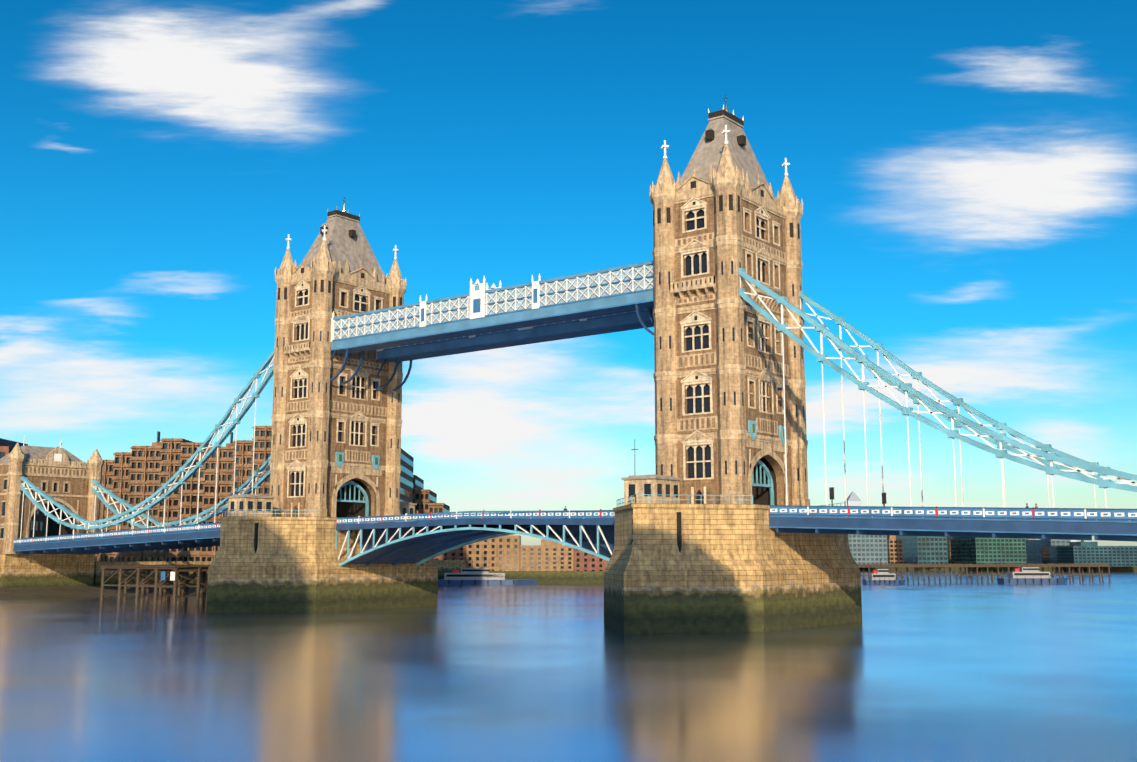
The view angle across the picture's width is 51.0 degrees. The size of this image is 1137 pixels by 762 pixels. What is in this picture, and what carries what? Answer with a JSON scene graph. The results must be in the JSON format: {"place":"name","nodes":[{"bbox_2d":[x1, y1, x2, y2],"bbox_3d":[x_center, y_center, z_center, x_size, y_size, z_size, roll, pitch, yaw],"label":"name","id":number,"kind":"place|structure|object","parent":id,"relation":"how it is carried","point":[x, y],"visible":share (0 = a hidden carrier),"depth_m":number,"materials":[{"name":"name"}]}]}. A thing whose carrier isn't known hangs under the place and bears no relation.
{"place":"outdoors","nodes":[
{"label":"outdoors","id":0,"kind":"place"},
{"bbox_2d":[0,560,464,599],"bbox_3d":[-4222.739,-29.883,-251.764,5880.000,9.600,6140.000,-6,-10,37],"label":"quay","id":1,"kind":"structure","parent":0,"point":[444,566],"depth_m":280.88,"materials":[{"name":"stone"}]},
{"bbox_2d":[0,438,43,542],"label":"building","id":2,"kind":"structure","parent":1,"relation":"on","point":[7,447],"depth_m":348.51,"materials":[{"name":"brick"}]},
{"bbox_2d":[0,436,103,587],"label":"abutment","id":3,"kind":"object","parent":1,"relation":"on","point":[62,476],"visible":0.75,"depth_m":272.75,"materials":[{"name":"stone"}]},
{"bbox_2d":[13,349,274,553],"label":"side span","id":4,"kind":"object","parent":3,"relation":"on","point":[164,536],"visible":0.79,"depth_m":240.85,"materials":[{"name":"blue paint"}]},
{"bbox_2d":[95,426,449,561],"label":"tower hotel","id":5,"kind":"structure","parent":1,"relation":"on","point":[137,475],"depth_m":345.40,"materials":[{"name":"brick"}]},
{"bbox_2d":[0,571,1136,761],"bbox_3d":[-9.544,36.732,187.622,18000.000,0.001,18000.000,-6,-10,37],"label":"river","id":6,"kind":"structure","parent":0,"point":[953,670],"depth_m":88.91,"materials":[{"name":"blue liquid"}]},
{"bbox_2d":[100,565,209,605],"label":"timber jetty","id":7,"kind":"object","parent":6,"relation":"in","point":[180,587],"visible":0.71,"depth_m":229.87,"materials":[{"name":"black wood"}]},
{"bbox_2d":[206,519,437,612],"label":"pier","id":8,"kind":"structure","parent":6,"relation":"in","point":[291,566],"depth_m":196.06,"materials":[{"name":"stone"}]},
{"bbox_2d":[219,474,416,553],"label":"pier fittings","id":9,"kind":"object","parent":8,"relation":"on","point":[246,506],"visible":0.56,"depth_m":200.50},
{"bbox_2d":[269,197,405,516],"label":"tower","id":10,"kind":"structure","parent":8,"relation":"on","point":[335,448],"depth_m":213.08,"materials":[{"name":"stone"}]},
{"bbox_2d":[330,260,653,390],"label":"level walkways","id":11,"kind":"structure","parent":10,"relation":"attached to","point":[480,316],"depth_m":189.63,"materials":[{"name":"blue paint"}]},
{"bbox_2d":[336,509,614,565],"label":"bascule span","id":12,"kind":"object","parent":8,"relation":"attached to","point":[413,540],"depth_m":188.06,"materials":[{"name":"blue paint"}]},
{"bbox_2d":[438,560,537,584],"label":"pontoon boat","id":13,"kind":"object","parent":6,"relation":"on","point":[474,576],"depth_m":367.55,"materials":[{"name":"grey"}]},
{"bbox_2d":[604,507,861,633],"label":"pier","id":14,"kind":"structure","parent":6,"relation":"in","point":[736,570],"depth_m":146.30,"materials":[{"name":"stone"}]},
{"bbox_2d":[613,439,844,551],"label":"pier fittings","id":15,"kind":"object","parent":14,"relation":"on","point":[657,491],"depth_m":150.38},
{"bbox_2d":[649,95,809,505],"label":"tower","id":16,"kind":"structure","parent":14,"relation":"on","point":[722,214],"depth_m":162.83,"materials":[{"name":"stone"}]},
{"bbox_2d":[862,559,905,583],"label":"boat","id":17,"kind":"object","parent":6,"relation":"on","point":[880,576],"depth_m":377.78,"materials":[{"name":"grey"}]},
{"bbox_2d":[857,563,1110,581],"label":"jetty","id":18,"kind":"object","parent":6,"relation":"in","point":[980,565],"depth_m":407.83,"materials":[{"name":"black wood"}]},
{"bbox_2d":[997,558,1067,583],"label":"boat","id":19,"kind":"object","parent":6,"relation":"on","point":[1026,575],"depth_m":380.40,"materials":[{"name":"grey"}]},
{"bbox_2d":[0,0,1136,545],"label":"sky","id":20,"kind":"structure","parent":0,"point":[963,173],"materials":[{"name":"blue"}]},
{"bbox_2d":[459,563,1136,583],"bbox_3d":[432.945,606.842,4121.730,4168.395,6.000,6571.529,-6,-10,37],"label":"bank ground","id":21,"kind":"structure","parent":0,"point":[569,577],"depth_m":382.33,"materials":[{"name":"grey concrete"}]},
{"bbox_2d":[434,535,608,570],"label":"warehouses","id":22,"kind":"structure","parent":21,"relation":"on","point":[507,553],"depth_m":384.51,"materials":[{"name":"brick"}]},
{"bbox_2d":[845,491,1136,565],"bbox_3d":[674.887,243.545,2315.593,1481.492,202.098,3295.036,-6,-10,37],"label":"distant buildings","id":23,"kind":"structure","parent":0,"point":[872,549],"depth_m":646.81,"materials":[{"name":"glass"}]},
{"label":"abutment","id":24,"kind":"object","parent":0,"visible":0},
{"bbox_2d":[739,268,1136,541],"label":"side span","id":25,"kind":"object","parent":24,"relation":"on","point":[1106,524],"depth_m":142.21,"materials":[{"name":"blue paint"}]},
{"bbox_2d":[829,487,886,505],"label":"traffic signals","id":26,"kind":"object","parent":25,"relation":"on","point":[831,491],"depth_m":147.72,"materials":[{"name":"black metal"}]}
]}

